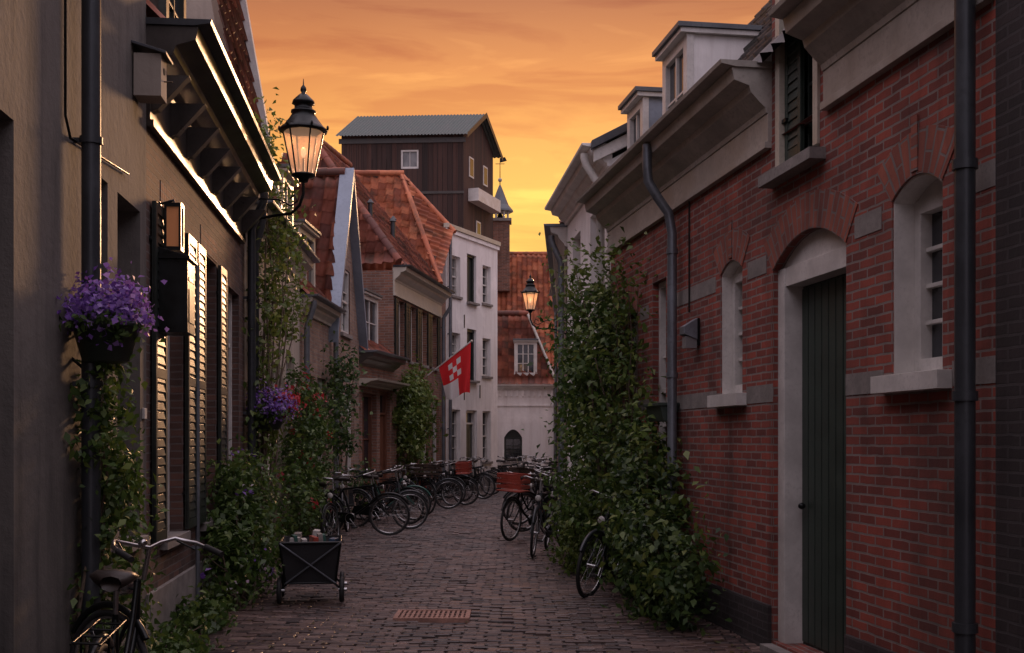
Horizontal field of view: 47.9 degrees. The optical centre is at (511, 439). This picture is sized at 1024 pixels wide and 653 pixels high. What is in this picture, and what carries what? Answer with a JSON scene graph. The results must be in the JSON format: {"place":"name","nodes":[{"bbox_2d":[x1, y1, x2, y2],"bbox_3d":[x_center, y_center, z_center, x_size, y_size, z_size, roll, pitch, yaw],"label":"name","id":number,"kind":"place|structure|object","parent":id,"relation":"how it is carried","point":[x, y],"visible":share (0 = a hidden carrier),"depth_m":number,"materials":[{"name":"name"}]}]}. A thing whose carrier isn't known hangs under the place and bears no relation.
{"place":"outdoors","nodes":[
{"label":"outdoors","id":0,"kind":"place"},
{"bbox_2d":[162,488,764,652],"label":"cobbled street","id":1,"kind":"structure","parent":0,"point":[495,596],"depth_m":11.24,"materials":[{"name":"stone"}]},
{"bbox_2d":[63,354,169,652],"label":"climbing plant","id":2,"kind":"object","parent":1,"relation":"on","point":[112,467],"visible":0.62,"depth_m":6.72,"materials":[{"name":"green plant"}]},
{"bbox_2d":[69,536,223,652],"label":"bicycle","id":3,"kind":"object","parent":1,"relation":"on","point":[118,581],"visible":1,"depth_m":6.01,"materials":[{"name":"metal"}]},
{"bbox_2d":[136,583,237,652],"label":"plants","id":4,"kind":"object","parent":1,"relation":"on","point":[198,624],"visible":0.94,"depth_m":9.06,"materials":[{"name":"green plant"}]},
{"bbox_2d":[195,417,294,610],"bbox_3d":[-2.698,0.692,11.528,1.287,1.876,2.400,0,0,-11],"label":"flowering shrub","id":5,"kind":"object","parent":1,"relation":"on","point":[242,562],"visible":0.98,"depth_m":11.34,"materials":[{"name":"green plant"}]},
{"bbox_2d":[241,87,322,565],"bbox_3d":[-3.122,-1.395,15.235,1.210,6.013,3.074,0,0,0],"label":"climbing plant","id":6,"kind":"object","parent":1,"relation":"on","point":[277,316],"visible":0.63,"depth_m":14.49,"materials":[{"name":"green plant"}]},
{"bbox_2d":[271,356,346,537],"bbox_3d":[-3.136,0.179,17.361,1.207,2.890,4.006,0,0,-6],"label":"rose bush","id":7,"kind":"object","parent":1,"relation":"on","point":[304,471],"visible":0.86,"depth_m":17.03,"materials":[{"name":"green plant"}]},
{"bbox_2d":[276,529,346,603],"bbox_3d":[-2.033,1.256,11.809,0.680,0.686,1.411,0,0,-8],"label":"hand cart","id":8,"kind":"object","parent":1,"relation":"on","point":[314,558],"visible":1,"depth_m":11.20,"materials":[{"name":"black fabric"}]},
{"bbox_2d":[316,474,357,542],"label":"bicycle","id":9,"kind":"object","parent":1,"relation":"on","point":[328,527],"visible":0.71,"depth_m":16.87,"materials":[{"name":"metal"}]},
{"bbox_2d":[327,468,359,531],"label":"bicycle","id":10,"kind":"object","parent":1,"relation":"on","point":[350,503],"visible":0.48,"depth_m":20.45,"materials":[{"name":"metal"}]},
{"bbox_2d":[317,324,387,529],"bbox_3d":[-3.038,-0.249,21.280,1.323,3.729,3.600,0,0,0],"label":"climbing plant","id":11,"kind":"object","parent":1,"relation":"on","point":[343,400],"visible":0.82,"depth_m":20.60,"materials":[{"name":"green plant"}]},
{"bbox_2d":[311,469,409,535],"bbox_3d":[-2.582,1.035,18.798,1.788,1.091,0.624,0,5,12],"label":"bicycle","id":12,"kind":"object","parent":1,"relation":"on","point":[349,517],"visible":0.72,"depth_m":18.82,"materials":[{"name":"metal"}]},
{"bbox_2d":[354,467,423,523],"bbox_3d":[-2.479,1.079,22.240,1.788,1.091,0.624,0,3,40],"label":"bicycle","id":13,"kind":"object","parent":1,"relation":"on","point":[378,473],"visible":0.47,"depth_m":22.16,"materials":[{"name":"metal"}]},
{"bbox_2d":[350,469,428,528],"bbox_3d":[-2.425,1.072,20.828,1.736,1.098,0.634,0,0,16],"label":"bicycle","id":14,"kind":"object","parent":1,"relation":"on","point":[367,496],"visible":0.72,"depth_m":20.86,"materials":[{"name":"metal"}]},
{"bbox_2d":[352,465,430,520],"bbox_3d":[-2.500,1.071,22.808,1.801,1.091,0.623,0,7,8],"label":"bicycle","id":15,"kind":"object","parent":1,"relation":"on","point":[422,489],"visible":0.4,"depth_m":22.79,"materials":[{"name":"metal"}]},
{"bbox_2d":[385,463,416,513],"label":"bicycle","id":16,"kind":"object","parent":1,"relation":"on","point":[404,476],"visible":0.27,"depth_m":24.95,"materials":[{"name":"metal"}]},
{"bbox_2d":[376,463,439,514],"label":"bicycle","id":17,"kind":"object","parent":1,"relation":"on","point":[427,467],"visible":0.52,"depth_m":24.28,"materials":[{"name":"metal"}]},
{"bbox_2d":[390,351,448,483],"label":"climbing plant","id":18,"kind":"object","parent":1,"relation":"on","point":[417,394],"visible":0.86,"depth_m":27.87,"materials":[{"name":"green plant"}]},
{"bbox_2d":[389,462,462,508],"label":"bicycle","id":19,"kind":"object","parent":1,"relation":"on","point":[442,481],"visible":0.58,"depth_m":26.54,"materials":[{"name":"metal"}]},
{"bbox_2d":[393,609,470,623],"bbox_3d":[-0.720,1.613,10.500,0.680,0.054,0.520,0,0,0],"label":"drain grate","id":20,"kind":"object","parent":1,"relation":"on","point":[443,615],"visible":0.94,"depth_m":10.42,"materials":[{"name":"metal"}]},
{"bbox_2d":[409,460,465,505],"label":"bicycle","id":21,"kind":"object","parent":1,"relation":"on","point":[444,484],"visible":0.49,"depth_m":27.71,"materials":[{"name":"metal"}]},
{"bbox_2d":[409,461,478,504],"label":"bicycle","id":22,"kind":"object","parent":1,"relation":"on","point":[461,467],"visible":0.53,"depth_m":28.19,"materials":[{"name":"metal"}]},
{"bbox_2d":[432,460,473,500],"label":"bicycle","id":23,"kind":"object","parent":1,"relation":"on","point":[458,475],"visible":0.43,"depth_m":29.88,"materials":[{"name":"metal"}]},
{"bbox_2d":[178,507,747,652],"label":"fallen leaves","id":24,"kind":"object","parent":1,"relation":"on","point":[465,621],"visible":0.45,"depth_m":9.96,"materials":[{"name":"brown plant"}]},
{"bbox_2d":[436,459,494,498],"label":"bicycle","id":25,"kind":"object","parent":1,"relation":"on","point":[476,476],"visible":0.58,"depth_m":30.97,"materials":[{"name":"metal"}]},
{"bbox_2d":[449,458,489,496],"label":"bicycle","id":26,"kind":"object","parent":1,"relation":"on","point":[467,486],"visible":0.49,"depth_m":32.20,"materials":[{"name":"metal"}]},
{"bbox_2d":[460,456,481,490],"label":"bicycle","id":27,"kind":"object","parent":1,"relation":"on","point":[471,473],"visible":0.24,"depth_m":35.04,"materials":[{"name":"metal"}]},
{"bbox_2d":[449,457,501,494],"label":"bicycle","id":28,"kind":"object","parent":1,"relation":"on","point":[490,472],"visible":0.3,"depth_m":33.01,"materials":[{"name":"metal"}]},
{"bbox_2d":[490,456,522,489],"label":"bicycle","id":29,"kind":"object","parent":1,"relation":"on","point":[497,470],"visible":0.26,"depth_m":36.64,"materials":[{"name":"metal"}]},
{"bbox_2d":[497,455,530,468],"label":"bicycle","id":30,"kind":"object","parent":1,"relation":"on","point":[513,460],"visible":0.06,"depth_m":37.97,"materials":[{"name":"metal"}]},
{"bbox_2d":[497,454,543,483],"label":"bicycle","id":31,"kind":"object","parent":1,"relation":"on","point":[505,468],"visible":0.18,"depth_m":38.45,"materials":[{"name":"metal"}]},
{"bbox_2d":[496,471,557,540],"bbox_3d":[0.300,1.054,18.614,0.647,1.091,1.794,4,3,40],"label":"bicycle","id":32,"kind":"object","parent":1,"relation":"on","point":[514,481],"visible":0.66,"depth_m":18.16,"materials":[{"name":"metal"}]},
{"bbox_2d":[511,455,547,473],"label":"bicycle","id":33,"kind":"object","parent":1,"relation":"on","point":[531,464],"visible":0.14,"depth_m":37.59,"materials":[{"name":"metal"}]},
{"bbox_2d":[502,467,557,524],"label":"bicycle","id":34,"kind":"object","parent":1,"relation":"on","point":[525,470],"visible":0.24,"depth_m":21.53,"materials":[{"name":"metal"}]},
{"bbox_2d":[517,456,548,484],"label":"bicycle","id":35,"kind":"object","parent":1,"relation":"on","point":[520,465],"visible":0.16,"depth_m":36.04,"materials":[{"name":"metal"}]},
{"bbox_2d":[506,468,564,531],"bbox_3d":[0.637,1.051,19.978,0.711,1.091,1.727,8,4,28],"label":"bicycle","id":36,"kind":"object","parent":1,"relation":"on","point":[532,496],"visible":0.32,"depth_m":19.57,"materials":[{"name":"metal"}]},
{"bbox_2d":[520,465,557,515],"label":"bicycle","id":37,"kind":"object","parent":1,"relation":"on","point":[539,483],"visible":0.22,"depth_m":23.78,"materials":[{"name":"metal"}]},
{"bbox_2d":[520,459,557,499],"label":"bicycle","id":38,"kind":"object","parent":1,"relation":"on","point":[552,464],"visible":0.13,"depth_m":30.41,"materials":[{"name":"metal"}]},
{"bbox_2d":[525,461,557,508],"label":"bicycle","id":39,"kind":"object","parent":1,"relation":"on","point":[535,475],"visible":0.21,"depth_m":26.54,"materials":[{"name":"metal"}]},
{"bbox_2d":[525,457,557,492],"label":"bicycle","id":40,"kind":"object","parent":1,"relation":"on","point":[542,466],"visible":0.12,"depth_m":33.55,"materials":[{"name":"metal"}]},
{"bbox_2d":[520,476,571,557],"bbox_3d":[0.494,1.040,16.193,0.654,1.091,1.752,7,4,33],"label":"bicycle","id":41,"kind":"object","parent":1,"relation":"on","point":[536,516],"visible":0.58,"depth_m":15.83,"materials":[{"name":"metal"}]},
{"bbox_2d":[537,473,575,548],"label":"bicycle","id":42,"kind":"object","parent":1,"relation":"on","point":[546,541],"visible":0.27,"depth_m":16.88,"materials":[{"name":"metal"}]},
{"bbox_2d":[543,488,597,576],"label":"shrub","id":43,"kind":"object","parent":1,"relation":"on","point":[567,545],"visible":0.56,"depth_m":13.93,"materials":[{"name":"green plant"}]},
{"bbox_2d":[521,257,647,581],"bbox_3d":[0.929,-0.291,13.947,1.494,3.844,4.216,0,0,-9],"label":"climbing plant","id":44,"kind":"object","parent":1,"relation":"on","point":[573,392],"visible":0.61,"depth_m":13.54,"materials":[{"name":"green plant"}]},
{"bbox_2d":[532,223,665,581],"bbox_3d":[1.143,-0.468,13.062,1.671,4.170,3.945,0,0,-14],"label":"climbing plant","id":45,"kind":"object","parent":1,"relation":"on","point":[599,294],"visible":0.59,"depth_m":12.87,"materials":[{"name":"green plant"}]},
{"bbox_2d":[576,490,646,597],"bbox_3d":[1.092,1.082,12.169,0.625,1.091,1.798,9,3,20],"label":"bicycle","id":46,"kind":"object","parent":1,"relation":"on","point":[589,537],"visible":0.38,"depth_m":11.71,"materials":[{"name":"metal"}]},
{"bbox_2d":[573,401,721,630],"bbox_3d":[1.360,0.609,10.802,1.552,2.011,3.043,0,0,0],"label":"shrub","id":47,"kind":"object","parent":1,"relation":"on","point":[639,562],"visible":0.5,"depth_m":10.61,"materials":[{"name":"green plant"}]},
{"bbox_2d":[588,395,731,636],"bbox_3d":[1.328,0.581,10.874,1.171,2.088,3.222,0,0,0],"label":"shrub","id":48,"kind":"object","parent":1,"relation":"on","point":[670,613],"visible":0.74,"depth_m":10.35,"materials":[{"name":"green plant"}]},
{"bbox_2d":[247,0,768,251],"label":"sky","id":49,"kind":"structure","parent":0,"point":[550,78],"materials":[{"name":"orange"}]},
{"bbox_2d":[497,391,553,483],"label":"walls","id":50,"kind":"structure","parent":0,"point":[529,420],"depth_m":40.00,"materials":[{"name":"paint"}]},
{"bbox_2d":[497,339,553,462],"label":"trim","id":51,"kind":"structure","parent":50,"relation":"attached to","point":[512,434],"depth_m":40.01,"materials":[{"name":"white paint"}]},
{"bbox_2d":[506,345,533,458],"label":"glass","id":52,"kind":"object","parent":51,"relation":"attached to","point":[517,441],"visible":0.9,"depth_m":40.13,"materials":[{"name":"glass"}]},
{"bbox_2d":[497,310,557,383],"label":"roof","id":53,"kind":"structure","parent":51,"relation":"on","point":[513,324],"depth_m":40.65,"materials":[{"name":"tile"}]},
{"bbox_2d":[497,251,557,465],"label":"background house","id":54,"kind":"structure","parent":0,"point":[524,265],"depth_m":50.18,"materials":[{"name":"brown brick"}]},
{"bbox_2d":[493,157,512,291],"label":"bell turret","id":55,"kind":"object","parent":54,"relation":"on","point":[501,227],"visible":0.83,"depth_m":49.58,"materials":[{"name":"brown brick"}]},
{"bbox_2d":[995,0,1023,652],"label":"walls","id":56,"kind":"structure","parent":0,"point":[1009,326],"depth_m":5.78,"materials":[{"name":"black brick"}]},
{"label":"ground","id":57,"kind":"structure","parent":0,"visible":0},
{"bbox_2d":[0,0,145,652],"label":"walls","id":58,"kind":"structure","parent":57,"relation":"on","point":[40,369],"depth_m":6.18,"materials":[{"name":"grey paint"}]},
{"bbox_2d":[64,0,128,652],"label":"drainpipe","id":59,"kind":"object","parent":58,"relation":"attached to","point":[89,140],"visible":0.72,"depth_m":6.59,"materials":[{"name":"black metal"}]},
{"bbox_2d":[56,257,168,367],"bbox_3d":[-2.342,-0.713,6.641,0.628,0.642,0.832,0,0,-28],"label":"hanging flower basket","id":60,"kind":"object","parent":58,"relation":"attached to","point":[106,329],"visible":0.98,"depth_m":6.48,"materials":[{"name":"black metal"}]},
{"bbox_2d":[106,408,149,646],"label":"trim","id":61,"kind":"structure","parent":58,"relation":"attached to","point":[144,416],"depth_m":8.36,"materials":[{"name":"black paint"}]},
{"bbox_2d":[131,40,172,103],"bbox_3d":[-2.551,-2.610,8.213,0.260,0.379,0.260,0,0,-6],"label":"bird box","id":62,"kind":"object","parent":58,"relation":"attached to","point":[150,81],"visible":1,"depth_m":8.12,"materials":[{"name":"beige paint"}]},
{"bbox_2d":[146,126,244,593],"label":"walls","id":63,"kind":"structure","parent":57,"relation":"on","point":[205,226],"depth_m":10.30,"materials":[{"name":"brick"}]},
{"bbox_2d":[158,199,183,252],"bbox_3d":[-2.668,-1.675,9.009,0.185,0.410,0.130,0,0,-6],"label":"wall lantern","id":64,"kind":"object","parent":63,"relation":"attached to","point":[173,225],"depth_m":8.96,"materials":[{"name":"black metal"}]},
{"bbox_2d":[158,247,197,335],"bbox_3d":[-2.616,-1.150,8.964,0.280,0.659,0.360,0,0,-6],"label":"wall mailbox","id":65,"kind":"object","parent":63,"relation":"attached to","point":[176,300],"depth_m":8.81,"materials":[{"name":"black metal"}]},
{"bbox_2d":[146,0,281,641],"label":"trim","id":66,"kind":"structure","parent":63,"relation":"attached to","point":[203,126],"depth_m":10.04,"materials":[{"name":"white paint"}]},
{"bbox_2d":[146,0,165,17],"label":"roof","id":67,"kind":"structure","parent":66,"relation":"on","point":[152,10],"depth_m":8.61,"materials":[{"name":"tile"}]},
{"bbox_2d":[169,0,177,17],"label":"glass","id":68,"kind":"object","parent":66,"relation":"attached to","point":[176,6],"visible":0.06,"depth_m":10.64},
{"bbox_2d":[192,192,267,601],"bbox_3d":[-2.936,-0.700,12.263,0.300,4.600,3.602,0,0,-6],"label":"drainpipe","id":69,"kind":"object","parent":63,"relation":"attached to","point":[251,297],"visible":0.62,"depth_m":13.94,"materials":[{"name":"metal"}]},
{"bbox_2d":[243,79,328,241],"bbox_3d":[-2.741,-3.328,13.647,1.166,1.855,0.566,0,0,9],"label":"street lamp","id":70,"kind":"object","parent":63,"relation":"attached to","point":[302,130],"visible":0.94,"depth_m":13.48,"materials":[{"name":"black metal"}]},
{"bbox_2d":[186,0,299,545],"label":"walls","id":71,"kind":"structure","parent":57,"relation":"on","point":[202,9],"depth_m":16.21,"materials":[{"name":"beige paint"}]},
{"bbox_2d":[256,213,266,530],"bbox_3d":[-3.152,-0.600,14.256,0.250,4.400,0.120,0,0,-3],"label":"drainpipe","id":72,"kind":"object","parent":71,"relation":"attached to","point":[260,229],"visible":0.16,"depth_m":14.22,"materials":[{"name":"metal"}]},
{"bbox_2d":[245,378,306,433],"bbox_3d":[-2.924,-0.411,14.199,0.751,0.679,0.834,0,0,0],"label":"hanging flower basket","id":73,"kind":"object","parent":71,"relation":"attached to","point":[277,416],"visible":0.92,"depth_m":14.06,"materials":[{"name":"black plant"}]},
{"bbox_2d":[239,0,319,547],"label":"trim","id":74,"kind":"structure","parent":71,"relation":"attached to","point":[307,254],"depth_m":16.22,"materials":[{"name":"white paint"}]},
{"bbox_2d":[217,0,278,203],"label":"roof","id":75,"kind":"structure","parent":74,"relation":"on","point":[232,18],"depth_m":15.27,"materials":[{"name":"tile"}]},
{"bbox_2d":[300,314,329,530],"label":"walls","id":76,"kind":"structure","parent":57,"relation":"on","point":[319,337],"depth_m":20.50,"materials":[{"name":"beige brick"}]},
{"bbox_2d":[301,300,316,535],"bbox_3d":[-3.361,-0.350,19.095,0.270,3.900,0.120,0,0,2],"label":"drainpipe","id":77,"kind":"object","parent":76,"relation":"attached to","point":[312,310],"visible":0.43,"depth_m":19.05,"materials":[{"name":"metal"}]},
{"bbox_2d":[293,219,346,526],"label":"trim","id":78,"kind":"structure","parent":76,"relation":"attached to","point":[328,312],"depth_m":20.16,"materials":[{"name":"white paint"}]},
{"bbox_2d":[301,235,310,281],"bbox_3d":[-3.608,-1.433,20.243,0.055,4.134,1.765,0,0,2],"label":"glass","id":79,"kind":"object","parent":78,"relation":"attached to","point":[309,271],"visible":0.07,"depth_m":20.36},
{"bbox_2d":[300,279,326,298],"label":"roof","id":80,"kind":"structure","parent":78,"relation":"on","point":[309,285],"depth_m":19.95,"materials":[{"name":"tile"}]},
{"bbox_2d":[330,230,358,510],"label":"walls","id":81,"kind":"structure","parent":57,"relation":"on","point":[354,342],"depth_m":23.76,"materials":[{"name":"beige brick"}]},
{"bbox_2d":[293,167,349,334],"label":"roof","id":82,"kind":"structure","parent":81,"relation":"on","point":[321,190],"depth_m":22.61,"materials":[{"name":"tile"}]},
{"bbox_2d":[332,338,338,524],"bbox_3d":[-3.315,-0.150,21.596,0.160,3.500,0.120,0,0,3],"label":"drainpipe","id":83,"kind":"object","parent":81,"relation":"attached to","point":[336,353],"visible":0.17,"depth_m":21.56,"materials":[{"name":"metal"}]},
{"bbox_2d":[329,168,367,516],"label":"trim","id":84,"kind":"structure","parent":81,"relation":"attached to","point":[346,217],"depth_m":22.91,"materials":[{"name":"white paint"}]},
{"bbox_2d":[359,364,392,500],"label":"walls","id":85,"kind":"structure","parent":57,"relation":"on","point":[372,372],"depth_m":25.89,"materials":[{"name":"brown wood"}]},
{"bbox_2d":[359,288,410,509],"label":"trim","id":86,"kind":"structure","parent":85,"relation":"attached to","point":[379,359],"depth_m":25.81,"materials":[{"name":"brown paint"}]},
{"bbox_2d":[364,300,381,481],"bbox_3d":[-3.207,-1.083,25.849,0.011,4.034,2.065,0,0,10],"label":"glass","id":87,"kind":"object","parent":86,"relation":"attached to","point":[372,320],"visible":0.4,"depth_m":25.76,"materials":[{"name":"glass"}]},
{"bbox_2d":[359,340,392,353],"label":"roof","id":88,"kind":"structure","parent":86,"relation":"on","point":[372,345],"depth_m":25.90,"materials":[{"name":"tile"}]},
{"bbox_2d":[362,270,440,503],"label":"walls","id":89,"kind":"structure","parent":57,"relation":"on","point":[380,282],"depth_m":27.97,"materials":[{"name":"brown brick"}]},
{"bbox_2d":[354,170,456,283],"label":"hipped roof","id":90,"kind":"structure","parent":89,"relation":"on","point":[391,192],"depth_m":33.94,"materials":[{"name":"tile"}]},
{"bbox_2d":[367,199,451,478],"bbox_3d":[-2.927,-2.175,30.462,0.820,7.550,4.193,0,0,26],"label":"drainpipe","id":91,"kind":"object","parent":89,"relation":"attached to","point":[370,202],"visible":0.71,"depth_m":32.14,"materials":[{"name":"metal"}]},
{"bbox_2d":[392,264,454,505],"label":"trim","id":92,"kind":"structure","parent":89,"relation":"attached to","point":[414,286],"depth_m":29.43,"materials":[{"name":"white paint"}]},
{"bbox_2d":[276,140,437,280],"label":"roof","id":93,"kind":"structure","parent":92,"relation":"on","point":[379,243],"depth_m":28.50,"materials":[{"name":"tile"}]},
{"bbox_2d":[426,340,472,399],"bbox_3d":[-1.734,-1.839,30.512,1.457,1.572,0.180,0,0,13],"label":"flag","id":94,"kind":"object","parent":89,"relation":"attached to","point":[454,368],"visible":0.98,"depth_m":30.44,"materials":[{"name":"red fabric"}]},
{"bbox_2d":[335,113,502,238],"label":"timber tower","id":95,"kind":"structure","parent":57,"relation":"on","point":[444,162],"depth_m":45.23,"materials":[{"name":"brown wood"}]},
{"bbox_2d":[441,301,445,477],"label":"walls","id":96,"kind":"structure","parent":57,"relation":"on","point":[443,307],"depth_m":33.22,"materials":[{"name":"brown brick"}]},
{"bbox_2d":[428,223,500,491],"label":"white warehouse","id":97,"kind":"structure","parent":57,"relation":"on","point":[468,274],"depth_m":35.87,"materials":[{"name":"paint"}]},
{"bbox_2d":[564,321,566,470],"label":"walls","id":98,"kind":"structure","parent":57,"relation":"on","point":[564,392],"depth_m":31.80,"materials":[{"name":"beige brick"}]},
{"bbox_2d":[554,312,557,460],"bbox_3d":[1.419,-1.400,36.801,0.160,6.000,0.120,0,0,0],"label":"drainpipe","id":99,"kind":"object","parent":98,"relation":"attached to","point":[555,389],"visible":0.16,"depth_m":36.76,"materials":[{"name":"metal"}]},
{"bbox_2d":[567,151,625,505],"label":"walls","id":100,"kind":"structure","parent":57,"relation":"on","point":[583,223],"depth_m":16.23,"materials":[{"name":"paint"}]},
{"bbox_2d":[544,123,626,490],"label":"trim","id":101,"kind":"structure","parent":100,"relation":"attached to","point":[573,185],"depth_m":15.10,"materials":[{"name":"white paint"}]},
{"bbox_2d":[606,132,626,158],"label":"roof","id":102,"kind":"structure","parent":101,"relation":"on","point":[619,152],"depth_m":15.24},
{"bbox_2d":[580,153,607,455],"bbox_3d":[1.013,-0.950,14.134,0.350,5.100,0.120,0,0,-5],"label":"drainpipe","id":103,"kind":"object","parent":100,"relation":"attached to","point":[590,171],"visible":0.27,"depth_m":14.10,"materials":[{"name":"metal"}]},
{"bbox_2d":[576,0,994,652],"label":"red brick cottage","id":104,"kind":"structure","parent":57,"relation":"on","point":[802,192],"depth_m":8.10,"materials":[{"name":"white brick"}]},
{"bbox_2d":[643,402,679,421],"bbox_3d":[1.486,-0.270,11.483,0.220,0.180,0.540,0,0,-9],"label":"wall planter","id":105,"kind":"object","parent":104,"relation":"attached to","point":[658,410],"visible":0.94,"depth_m":11.32,"materials":[{"name":"metal"}]},
{"bbox_2d":[680,318,699,348],"bbox_3d":[1.646,-0.980,10.658,0.160,0.280,0.140,0,0,-9],"label":"wall light","id":106,"kind":"object","parent":104,"relation":"attached to","point":[690,332],"visible":1,"depth_m":10.60,"materials":[{"name":"black metal"}]},
{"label":"walls","id":107,"kind":"object","parent":57,"relation":"on","visible":0},
{"bbox_2d":[520,273,566,337],"bbox_3d":[0.755,-3.107,27.000,1.117,1.614,0.443,0,0,0],"label":"street lamp","id":108,"kind":"object","parent":107,"relation":"attached to","point":[530,292],"visible":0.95,"depth_m":26.91,"materials":[{"name":"black metal"}]},
{"bbox_2d":[544,224,566,469],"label":"trim","id":109,"kind":"structure","parent":107,"relation":"attached to","point":[558,232],"depth_m":19.53,"materials":[{"name":"white paint"}]},
{"bbox_2d":[548,235,566,535],"bbox_3d":[0.720,-0.800,18.107,0.300,4.800,0.120,0,0,3],"label":"drainpipe","id":110,"kind":"object","parent":107,"relation":"attached to","point":[554,247],"visible":0.45,"depth_m":18.06,"materials":[{"name":"metal"}]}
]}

